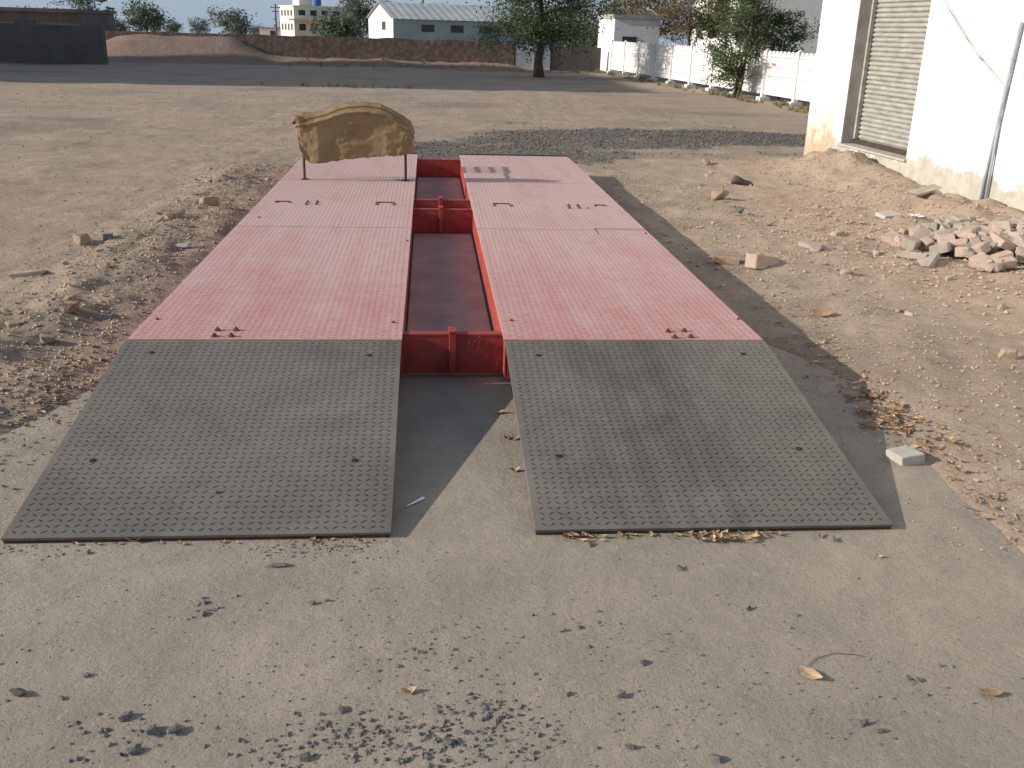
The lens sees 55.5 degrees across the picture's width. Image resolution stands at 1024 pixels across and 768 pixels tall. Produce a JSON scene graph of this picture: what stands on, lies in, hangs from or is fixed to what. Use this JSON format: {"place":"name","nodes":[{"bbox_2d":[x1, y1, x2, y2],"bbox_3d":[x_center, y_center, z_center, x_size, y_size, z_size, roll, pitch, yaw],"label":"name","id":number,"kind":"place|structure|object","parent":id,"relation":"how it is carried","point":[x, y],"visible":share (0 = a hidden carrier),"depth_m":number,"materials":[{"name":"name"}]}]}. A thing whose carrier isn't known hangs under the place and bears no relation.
{"place":"outdoors","nodes":[
{"label":"outdoors","id":0,"kind":"place"},
{"bbox_2d":[0,0,693,45],"label":"sky","id":1,"kind":"structure","parent":0,"point":[183,9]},
{"bbox_2d":[0,34,1023,552],"bbox_3d":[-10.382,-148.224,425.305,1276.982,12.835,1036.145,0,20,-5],"label":"ground","id":2,"kind":"structure","parent":0,"point":[234,72],"depth_m":9.63,"materials":[{"name":"soil"}]},
{"bbox_2d":[5,320,19,327],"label":"loose clod","id":3,"kind":"object","parent":2,"relation":"on","point":[12,323],"visible":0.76,"depth_m":5.17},
{"bbox_2d":[8,270,46,277],"bbox_3d":[-3.136,-0.722,6.298,0.224,0.030,0.114,-10,23,-10],"label":"flat slab","id":4,"kind":"object","parent":2,"relation":"on","point":[25,273],"depth_m":6.25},
{"bbox_2d":[40,334,55,343],"bbox_3d":[-2.408,-0.225,5.038,0.097,0.083,0.108,-2,16,-23],"label":"earth clod","id":5,"kind":"object","parent":2,"relation":"on","point":[45,339],"visible":0.98,"depth_m":5.00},
{"bbox_2d":[0,23,107,63],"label":"yard wall","id":6,"kind":"structure","parent":2,"relation":"on","point":[48,44],"depth_m":34.74,"materials":[{"name":"concrete"}]},
{"bbox_2d":[0,7,115,31],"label":"dark shed","id":7,"kind":"structure","parent":2,"relation":"on","point":[56,16],"depth_m":47.15,"materials":[{"name":"metal"}]},
{"bbox_2d":[13,20,34,23],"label":"window","id":8,"kind":"structure","parent":7,"relation":"in","point":[14,21],"depth_m":47.08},
{"bbox_2d":[51,297,80,313],"bbox_3d":[-2.474,-0.437,5.387,0.252,0.135,0.096,0,17,-8],"label":"earth clod","id":9,"kind":"object","parent":2,"relation":"on","point":[68,307],"visible":0.99,"depth_m":5.36,"materials":[{"name":"soil"}]},
{"bbox_2d":[62,294,82,301],"bbox_3d":[-2.533,-0.486,5.612,0.170,0.048,0.061,-4,15,7],"label":"loose clod","id":10,"kind":"object","parent":2,"relation":"on","point":[70,298],"visible":0.7,"depth_m":5.60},
{"bbox_2d":[47,0,118,30],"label":"horizon tree","id":11,"kind":"object","parent":2,"relation":"on","point":[80,3],"visible":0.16,"depth_m":54.17,"materials":[{"name":"green plant"}]},
{"bbox_2d":[73,233,93,245],"bbox_3d":[-3.157,-1.055,7.143,0.312,0.083,0.152,21,22,26],"label":"earth clod","id":12,"kind":"object","parent":2,"relation":"on","point":[82,239],"visible":1,"depth_m":7.11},
{"bbox_2d":[115,18,130,31],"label":"horizon tree","id":13,"kind":"object","parent":2,"relation":"on","point":[123,28],"visible":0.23,"depth_m":182.53,"materials":[{"name":"green plant"}]},
{"bbox_2d":[115,0,174,31],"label":"horizon tree","id":14,"kind":"object","parent":2,"relation":"on","point":[142,17],"visible":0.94,"depth_m":117.49,"materials":[{"name":"green plant"}]},
{"bbox_2d":[161,18,184,32],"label":"horizon tree","id":15,"kind":"object","parent":2,"relation":"on","point":[175,27],"visible":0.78,"depth_m":164.66,"materials":[{"name":"green plant"}]},
{"bbox_2d":[164,210,184,218],"bbox_3d":[-2.746,-1.365,7.909,0.124,0.074,0.156,6,27,13],"label":"earth clod","id":16,"kind":"object","parent":2,"relation":"on","point":[175,214],"visible":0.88,"depth_m":7.88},
{"bbox_2d":[187,16,210,32],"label":"horizon tree","id":17,"kind":"object","parent":2,"relation":"on","point":[202,28],"visible":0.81,"depth_m":174.05,"materials":[{"name":"green plant"}]},
{"bbox_2d":[199,197,218,205],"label":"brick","id":18,"kind":"object","parent":2,"relation":"on","point":[211,201],"visible":0.74,"depth_m":8.58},
{"bbox_2d":[204,4,256,33],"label":"horizon tree","id":19,"kind":"object","parent":2,"relation":"on","point":[234,24],"visible":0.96,"depth_m":146.16,"materials":[{"name":"green plant"}]},
{"bbox_2d":[259,27,280,35],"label":"house","id":20,"kind":"structure","parent":2,"relation":"on","point":[267,30],"depth_m":185.12,"materials":[{"name":"white paint"}]},
{"bbox_2d":[270,4,279,35],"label":"utility pole","id":21,"kind":"object","parent":2,"relation":"on","point":[275,7],"visible":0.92,"depth_m":138.20,"materials":[{"name":"metal"}]},
{"bbox_2d":[105,31,514,64],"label":"boundary wall","id":22,"kind":"structure","parent":2,"relation":"on","point":[404,49],"depth_m":40.33,"materials":[{"name":"brick"}]},
{"bbox_2d":[278,0,358,36],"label":"cream building","id":23,"kind":"structure","parent":2,"relation":"on","point":[295,16],"depth_m":158.46,"materials":[{"name":"paint"}]},
{"bbox_2d":[307,5,368,36],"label":"horizon tree","id":24,"kind":"object","parent":2,"relation":"on","point":[338,26],"visible":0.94,"depth_m":117.87,"materials":[{"name":"green plant"}]},
{"bbox_2d":[333,0,375,37],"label":"horizon tree","id":25,"kind":"object","parent":2,"relation":"on","point":[361,10],"visible":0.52,"depth_m":152.31,"materials":[{"name":"green plant"}]},
{"bbox_2d":[366,2,600,53],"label":"factory shed","id":26,"kind":"structure","parent":2,"relation":"on","point":[418,21],"depth_m":100.85,"materials":[{"name":"white paint"}]},
{"bbox_2d":[422,25,434,31],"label":"window","id":27,"kind":"structure","parent":26,"relation":"in","point":[425,28],"depth_m":99.47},
{"bbox_2d":[451,25,463,32],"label":"window","id":28,"kind":"structure","parent":26,"relation":"in","point":[454,29],"depth_m":100.72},
{"bbox_2d":[0,176,1023,767],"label":"concrete apron","id":29,"kind":"object","parent":2,"relation":"on","point":[458,454],"visible":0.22,"depth_m":2.78,"materials":[{"name":"concrete"}]},
{"bbox_2d":[8,688,27,695],"bbox_3d":[-1.246,0.781,2.464,0.054,0.022,0.033,10,9,-1],"label":"stone chip","id":30,"kind":"object","parent":29,"relation":"on","point":[17,691],"visible":1,"depth_m":2.46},
{"bbox_2d":[118,710,132,721],"bbox_3d":[-0.951,0.819,2.393,0.023,0.013,0.033,-7,13,7],"label":"stone chip","id":31,"kind":"object","parent":29,"relation":"on","point":[124,715],"visible":1,"depth_m":2.39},
{"bbox_2d":[125,745,141,754],"bbox_3d":[-0.888,0.860,2.283,0.034,0.015,0.023,-18,31,-24],"label":"stone chip","id":32,"kind":"object","parent":29,"relation":"on","point":[134,750],"visible":1,"depth_m":2.28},
{"bbox_2d":[144,724,155,735],"bbox_3d":[-0.871,0.837,2.341,0.027,0.017,0.050,5,14,-21],"label":"stone chip","id":33,"kind":"object","parent":29,"relation":"on","point":[150,730],"visible":1,"depth_m":2.34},
{"bbox_2d":[166,723,181,733],"bbox_3d":[-0.819,0.836,2.350,0.036,0.015,0.025,-10,31,-43],"label":"stone chip","id":34,"kind":"object","parent":29,"relation":"on","point":[176,728],"visible":1,"depth_m":2.35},
{"bbox_2d":[1,340,400,543],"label":"access ramp","id":35,"kind":"structure","parent":29,"relation":"on","point":[274,439],"depth_m":3.68,"materials":[{"name":"metal"}]},
{"bbox_2d":[266,563,292,566],"bbox_3d":[-0.736,0.573,3.079,0.095,0.007,0.018,0,20,-5],"label":"bark sliver","id":36,"kind":"object","parent":29,"relation":"on","point":[278,564],"visible":1,"depth_m":3.08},
{"bbox_2d":[298,750,312,761],"bbox_3d":[-0.474,0.871,2.280,0.055,0.016,0.026,-6,21,-20],"label":"stone chip","id":37,"kind":"object","parent":29,"relation":"on","point":[304,757],"visible":1,"depth_m":2.27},
{"bbox_2d":[400,686,416,693],"bbox_3d":[-0.268,0.789,2.511,0.044,0.016,0.024,0,20,-5],"label":"dry leaf","id":38,"kind":"object","parent":29,"relation":"on","point":[409,690],"visible":1,"depth_m":2.51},
{"bbox_2d":[127,153,762,378],"bbox_3d":[-0.515,-1.340,7.973,3.125,0.245,7.138,0,20,-5],"label":"weighbridge","id":39,"kind":"object","parent":29,"relation":"on","point":[567,249],"visible":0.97,"depth_m":6.04,"materials":[{"name":"red paint"}]},
{"bbox_2d":[301,154,408,180],"bbox_3d":[-1.516,-2.374,9.579,1.009,0.580,1.040,0,20,-5],"label":"display stand","id":40,"kind":"object","parent":39,"relation":"on","point":[405,168],"visible":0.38,"depth_m":9.18,"materials":[{"name":"metal"}]},
{"bbox_2d":[291,102,414,163],"bbox_3d":[-1.478,-2.345,9.100,1.130,0.579,0.254,0,20,-5],"label":"jute sacking","id":41,"kind":"object","parent":40,"relation":"on","point":[336,133],"visible":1,"depth_m":9.01,"materials":[{"name":"fabric"}]},
{"bbox_2d":[0,154,1023,678],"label":"dry leaves","id":42,"kind":"object","parent":29,"relation":"on","point":[718,534],"depth_m":4.32,"materials":[{"name":"plant"}]},
{"bbox_2d":[505,340,892,534],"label":"access ramp","id":43,"kind":"structure","parent":29,"relation":"on","point":[622,437],"depth_m":3.83,"materials":[{"name":"metal"}]},
{"bbox_2d":[709,753,721,763],"bbox_3d":[0.481,0.887,2.313,0.037,0.012,0.022,11,22,24],"label":"stone chip","id":44,"kind":"object","parent":29,"relation":"on","point":[716,757],"visible":1,"depth_m":2.31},
{"bbox_2d":[886,446,924,465],"bbox_3d":[1.614,0.297,3.995,0.119,0.048,0.107,-7,20,-17],"label":"pale block","id":45,"kind":"object","parent":29,"relation":"on","point":[904,455],"depth_m":3.96,"materials":[{"name":"stone"}]},
{"bbox_2d":[979,688,1003,695],"bbox_3d":[1.267,0.814,2.570,0.065,0.009,0.034,0,20,-5],"label":"dry leaf","id":46,"kind":"object","parent":29,"relation":"on","point":[993,692],"visible":1,"depth_m":2.57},
{"bbox_2d":[0,87,1023,552],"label":"earth pebbles","id":47,"kind":"object","parent":2,"relation":"on","point":[134,251],"visible":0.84,"depth_m":7.20,"materials":[{"name":"stone"}]},
{"bbox_2d":[261,56,809,112],"bbox_3d":[-0.783,-9.631,30.303,14.693,0.510,22.106,0,20,-5],"label":"scrub","id":48,"kind":"object","parent":2,"relation":"on","point":[739,97],"visible":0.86,"depth_m":27.24,"materials":[{"name":"plant"}]},
{"bbox_2d":[468,0,641,77],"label":"neem tree","id":49,"kind":"object","parent":2,"relation":"on","point":[541,32],"visible":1,"depth_m":33.13,"materials":[{"name":"green plant"}]},
{"bbox_2d":[557,17,593,46],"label":"horizon tree","id":50,"kind":"object","parent":2,"relation":"on","point":[578,32],"visible":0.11,"depth_m":70.64,"materials":[{"name":"green plant"}]},
{"bbox_2d":[551,46,600,71],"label":"boundary wall","id":51,"kind":"structure","parent":2,"relation":"on","point":[590,59],"depth_m":41.25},
{"bbox_2d":[514,41,551,69],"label":"metal gate","id":52,"kind":"structure","parent":51,"relation":"attached to","point":[521,61],"depth_m":41.08,"materials":[{"name":"metal"}]},
{"bbox_2d":[565,20,598,47],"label":"horizon tree","id":53,"kind":"object","parent":2,"relation":"on","point":[594,45],"visible":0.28,"depth_m":56.52,"materials":[{"name":"green plant"}]},
{"bbox_2d":[413,121,805,172],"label":"dark gravel","id":54,"kind":"structure","parent":2,"relation":"on","point":[592,142],"depth_m":14.99,"materials":[{"name":"gravel"}]},
{"bbox_2d":[576,0,667,34],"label":"sparse tree","id":55,"kind":"object","parent":2,"relation":"on","point":[617,12],"visible":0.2,"depth_m":43.71,"materials":[{"name":"green plant"}]},
{"bbox_2d":[597,14,661,72],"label":"white hut","id":56,"kind":"object","parent":2,"relation":"on","point":[633,28],"visible":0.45,"depth_m":40.25,"materials":[{"name":"paint"}]},
{"bbox_2d":[620,36,636,72],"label":"door","id":57,"kind":"structure","parent":56,"relation":"in","point":[629,39],"depth_m":40.26,"materials":[{"name":"metal"}]},
{"bbox_2d":[596,0,701,43],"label":"sparse tree","id":58,"kind":"object","parent":2,"relation":"on","point":[639,7],"visible":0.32,"depth_m":41.30,"materials":[{"name":"green plant"}]},
{"bbox_2d":[639,0,738,58],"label":"sparse tree","id":59,"kind":"object","parent":2,"relation":"on","point":[682,11],"visible":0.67,"depth_m":39.14,"materials":[{"name":"brown plant"}]},
{"bbox_2d":[607,40,815,105],"bbox_3d":[5.852,-9.718,29.961,0.280,1.430,21.147,-2,20,-10],"label":"precast fence","id":60,"kind":"object","parent":2,"relation":"on","point":[798,73],"visible":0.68,"depth_m":29.49,"materials":[{"name":"white paint"}]},
{"bbox_2d":[711,186,729,199],"bbox_3d":[2.116,-1.955,9.906,0.143,0.196,0.248,15,16,33],"label":"earth clod","id":61,"kind":"object","parent":2,"relation":"on","point":[716,195],"visible":0.95,"depth_m":9.89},
{"bbox_2d":[679,0,762,45],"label":"sparse tree","id":62,"kind":"object","parent":2,"relation":"on","point":[711,31],"visible":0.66,"depth_m":38.20,"materials":[{"name":"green plant"}]},
{"bbox_2d":[714,255,740,264],"bbox_3d":[1.595,-0.909,7.218,0.198,0.085,0.122,7,15,11],"label":"brick lump","id":63,"kind":"object","parent":2,"relation":"on","point":[726,260],"visible":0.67,"depth_m":7.17,"materials":[{"name":"brick"}]},
{"bbox_2d":[731,176,752,185],"bbox_3d":[2.597,-2.290,10.947,0.270,0.094,0.096,2,22,-12],"label":"stone","id":64,"kind":"object","parent":2,"relation":"on","point":[737,180],"visible":1,"depth_m":10.91,"materials":[{"name":"stone"}]},
{"bbox_2d":[695,0,811,97],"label":"roadside bush","id":65,"kind":"object","parent":2,"relation":"on","point":[758,36],"visible":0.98,"depth_m":25.58,"materials":[{"name":"green plant"}]},
{"bbox_2d":[691,0,822,67],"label":"back building","id":66,"kind":"structure","parent":2,"relation":"on","point":[813,7],"depth_m":55.80,"materials":[{"name":"white paint"}]},
{"bbox_2d":[744,253,779,269],"bbox_3d":[1.826,-0.892,7.120,0.241,0.110,0.157,3,10,-30],"label":"brick lump","id":67,"kind":"object","parent":2,"relation":"on","point":[757,261],"visible":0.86,"depth_m":7.04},
{"bbox_2d":[751,8,819,98],"bbox_3d":[7.301,-8.870,26.186,1.979,2.396,1.604,0,20,-5],"label":"young tree","id":68,"kind":"object","parent":2,"relation":"on","point":[797,35],"visible":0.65,"depth_m":25.90,"materials":[{"name":"green plant"}]},
{"bbox_2d":[798,238,821,251],"bbox_3d":[2.333,-1.079,7.586,0.112,0.065,0.192,-17,28,-32],"label":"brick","id":69,"kind":"object","parent":2,"relation":"on","point":[810,244],"visible":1,"depth_m":7.57,"materials":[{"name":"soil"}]},
{"bbox_2d":[809,309,834,315],"bbox_3d":[1.881,-0.435,5.896,0.148,0.027,0.075,11,22,25],"label":"dry leaf","id":70,"kind":"object","parent":2,"relation":"on","point":[821,312],"visible":1,"depth_m":5.90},
{"bbox_2d":[875,210,901,218],"bbox_3d":[3.406,-1.528,8.796,0.232,0.035,0.137,-9,30,-26],"label":"flat slab","id":71,"kind":"object","parent":2,"relation":"on","point":[886,214],"depth_m":8.77,"materials":[{"name":"stone"}]},
{"bbox_2d":[894,235,901,243],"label":"broken brick","id":72,"kind":"object","parent":2,"relation":"on","point":[895,237],"visible":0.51,"depth_m":7.86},
{"bbox_2d":[881,230,904,246],"bbox_3d":[3.123,-1.177,7.944,0.133,0.056,0.180,-29,46,-19],"label":"broken brick","id":73,"kind":"object","parent":72,"relation":"on","point":[888,237],"visible":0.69,"depth_m":7.94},
{"bbox_2d":[901,236,921,250],"bbox_3d":[3.157,-1.108,7.682,0.115,0.084,0.132,32,37,31],"label":"mortar lump","id":74,"kind":"object","parent":2,"relation":"on","point":[910,243],"visible":0.99,"depth_m":7.64,"materials":[{"name":"concrete"}]},
{"bbox_2d":[896,250,927,259],"bbox_3d":[3.066,-0.981,7.441,0.223,0.058,0.096,13,7,32],"label":"mortar lump","id":75,"kind":"object","parent":2,"relation":"on","point":[910,255],"visible":0.9,"depth_m":7.40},
{"bbox_2d":[803,0,1023,210],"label":"whitewashed building","id":76,"kind":"structure","parent":2,"relation":"on","point":[912,90],"depth_m":10.43,"materials":[{"name":"paint"}]},
{"bbox_2d":[944,0,1002,87],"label":"hanging cable","id":77,"kind":"object","parent":76,"relation":"attached to","point":[972,46],"visible":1,"depth_m":9.54,"materials":[{"name":"grey metal"}]},
{"bbox_2d":[979,22,1022,199],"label":"wall conduit","id":78,"kind":"object","parent":76,"relation":"attached to","point":[989,166],"depth_m":9.18,"materials":[{"name":"grey plastic"}]},
{"bbox_2d":[912,224,932,238],"bbox_3d":[3.309,-1.195,7.870,0.126,0.057,0.216,35,58,18],"label":"broken brick","id":79,"kind":"object","parent":2,"relation":"on","point":[921,231],"visible":0.47,"depth_m":7.86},
{"bbox_2d":[908,184,942,195],"bbox_3d":[3.877,-1.814,9.104,0.292,0.030,0.156,-16,28,-11],"label":"flat slab","id":80,"kind":"object","parent":2,"relation":"on","point":[922,191],"depth_m":9.08,"materials":[{"name":"concrete"}]},
{"bbox_2d":[920,235,934,249],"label":"broken brick","id":81,"kind":"object","parent":2,"relation":"on","point":[927,242],"visible":0.91,"depth_m":7.66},
{"bbox_2d":[917,252,939,268],"bbox_3d":[3.133,-0.926,7.349,0.137,0.049,0.193,1,39,48],"label":"mortar lump","id":82,"kind":"object","parent":2,"relation":"on","point":[930,260],"visible":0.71,"depth_m":7.31,"materials":[{"name":"concrete"}]},
{"bbox_2d":[929,242,951,253],"bbox_3d":[3.302,-1.043,7.495,0.141,0.077,0.128,-12,5,36],"label":"mortar lump","id":83,"kind":"object","parent":2,"relation":"on","point":[944,247],"visible":0.85,"depth_m":7.44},
{"bbox_2d":[938,238,967,251],"bbox_3d":[3.415,-1.073,7.530,0.216,0.062,0.090,-6,34,30],"label":"broken brick","id":84,"kind":"object","parent":83,"relation":"on","point":[962,242],"visible":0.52,"depth_m":7.49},
{"bbox_2d":[937,233,955,243],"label":"broken brick","id":85,"kind":"object","parent":84,"relation":"on","point":[945,237],"visible":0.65,"depth_m":7.62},
{"bbox_2d":[934,228,956,240],"bbox_3d":[3.452,-1.182,7.731,0.176,0.057,0.088,-15,48,-9],"label":"mortar lump","id":86,"kind":"object","parent":85,"relation":"on","point":[947,231],"visible":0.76,"depth_m":7.72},
{"bbox_2d":[934,218,948,229],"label":"mortar lump","id":87,"kind":"object","parent":2,"relation":"on","point":[940,222],"visible":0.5,"depth_m":7.94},
{"bbox_2d":[943,221,950,227],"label":"broken brick","id":88,"kind":"object","parent":2,"relation":"on","point":[946,223],"visible":0.24,"depth_m":7.93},
{"bbox_2d":[922,222,937,230],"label":"mortar lump","id":89,"kind":"object","parent":88,"relation":"on","point":[932,226],"visible":0.56,"depth_m":7.94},
{"bbox_2d":[951,215,971,222],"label":"mortar lump","id":90,"kind":"object","parent":2,"relation":"on","point":[962,218],"visible":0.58,"depth_m":8.18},
{"bbox_2d":[955,247,971,256],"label":"broken brick","id":91,"kind":"object","parent":2,"relation":"on","point":[958,251],"visible":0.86,"depth_m":7.39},
{"bbox_2d":[956,226,979,238],"bbox_3d":[3.585,-1.183,7.633,0.137,0.074,0.140,-24,12,-35],"label":"mortar lump","id":92,"kind":"object","parent":2,"relation":"on","point":[974,230],"visible":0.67,"depth_m":7.59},
{"bbox_2d":[954,230,981,238],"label":"broken brick","id":93,"kind":"object","parent":92,"relation":"on","point":[965,235],"visible":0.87,"depth_m":7.57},
{"bbox_2d":[961,241,975,258],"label":"mortar lump","id":94,"kind":"object","parent":2,"relation":"on","point":[967,253],"visible":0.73,"depth_m":7.35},
{"bbox_2d":[968,237,980,244],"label":"mortar lump","id":95,"kind":"object","parent":94,"relation":"on","point":[974,240],"visible":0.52,"depth_m":7.46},
{"bbox_2d":[972,241,990,254],"bbox_3d":[3.548,-1.023,7.404,0.127,0.082,0.139,-31,11,-28],"label":"broken brick","id":96,"kind":"object","parent":94,"relation":"on","point":[984,247],"visible":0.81,"depth_m":7.35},
{"bbox_2d":[968,252,992,270],"bbox_3d":[3.489,-0.900,7.233,0.122,0.080,0.138,-22,46,2],"label":"broken brick","id":97,"kind":"object","parent":2,"relation":"on","point":[977,260],"visible":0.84,"depth_m":7.21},
{"bbox_2d":[976,218,989,226],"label":"broken brick","id":98,"kind":"object","parent":2,"relation":"on","point":[984,221],"visible":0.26,"depth_m":8.22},
{"bbox_2d":[980,262,993,272],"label":"broken brick","id":99,"kind":"object","parent":2,"relation":"on","point":[986,267],"visible":0.88,"depth_m":7.11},
{"bbox_2d":[980,263,1002,271],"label":"mortar lump","id":100,"kind":"object","parent":2,"relation":"on","point":[998,267],"visible":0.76,"depth_m":7.10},
{"bbox_2d":[986,255,1002,262],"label":"mortar lump","id":101,"kind":"object","parent":2,"relation":"on","point":[995,259],"visible":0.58,"depth_m":7.17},
{"bbox_2d":[997,256,1015,268],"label":"broken brick","id":102,"kind":"object","parent":101,"relation":"on","point":[1008,262],"visible":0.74,"depth_m":7.16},
{"bbox_2d":[992,220,1010,234],"bbox_3d":[3.868,-1.211,7.679,0.126,0.061,0.197,-7,39,26],"label":"broken brick","id":103,"kind":"object","parent":2,"relation":"on","point":[1005,224],"visible":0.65,"depth_m":7.67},
{"bbox_2d":[989,250,1013,257],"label":"broken brick","id":104,"kind":"object","parent":2,"relation":"on","point":[1005,253],"visible":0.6,"depth_m":7.21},
{"bbox_2d":[988,231,1015,251],"bbox_3d":[3.764,-1.096,7.486,0.129,0.064,0.228,20,26,-15],"label":"broken brick","id":105,"kind":"object","parent":2,"relation":"on","point":[1004,244],"visible":0.83,"depth_m":7.40,"materials":[{"name":"brick"}]},
{"bbox_2d":[980,231,992,243],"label":"mortar lump","id":106,"kind":"object","parent":105,"relation":"on","point":[988,238],"visible":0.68,"depth_m":7.50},
{"bbox_2d":[997,347,1019,358],"bbox_3d":[2.636,-0.179,5.153,0.108,0.094,0.095,9,25,12],"label":"earth clod","id":107,"kind":"object","parent":2,"relation":"on","point":[1009,352],"visible":1,"depth_m":5.14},
{"bbox_2d":[1008,232,1023,236],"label":"broken brick","id":108,"kind":"object","parent":2,"relation":"on","point":[1012,234],"visible":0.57,"depth_m":7.51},
{"bbox_2d":[996,230,1013,241],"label":"mortar lump","id":109,"kind":"object","parent":108,"relation":"on","point":[1005,236],"visible":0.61,"depth_m":7.49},
{"bbox_2d":[1016,247,1023,260],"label":"mortar lump","id":110,"kind":"object","parent":2,"relation":"on","point":[1020,253],"visible":1,"depth_m":7.28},
{"bbox_2d":[0,533,1023,767],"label":"dark gravel","id":111,"kind":"structure","parent":0,"point":[487,715],"depth_m":2.40,"materials":[{"name":"gravel"}]},
{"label":"broken brick","id":112,"kind":"object","parent":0,"visible":0},
{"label":"broken brick","id":113,"kind":"object","parent":112,"relation":"on","visible":0},
{"bbox_2d":[1013,234,1023,246],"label":"mortar lump","id":114,"kind":"object","parent":113,"relation":"on","point":[1019,238],"visible":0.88,"depth_m":7.42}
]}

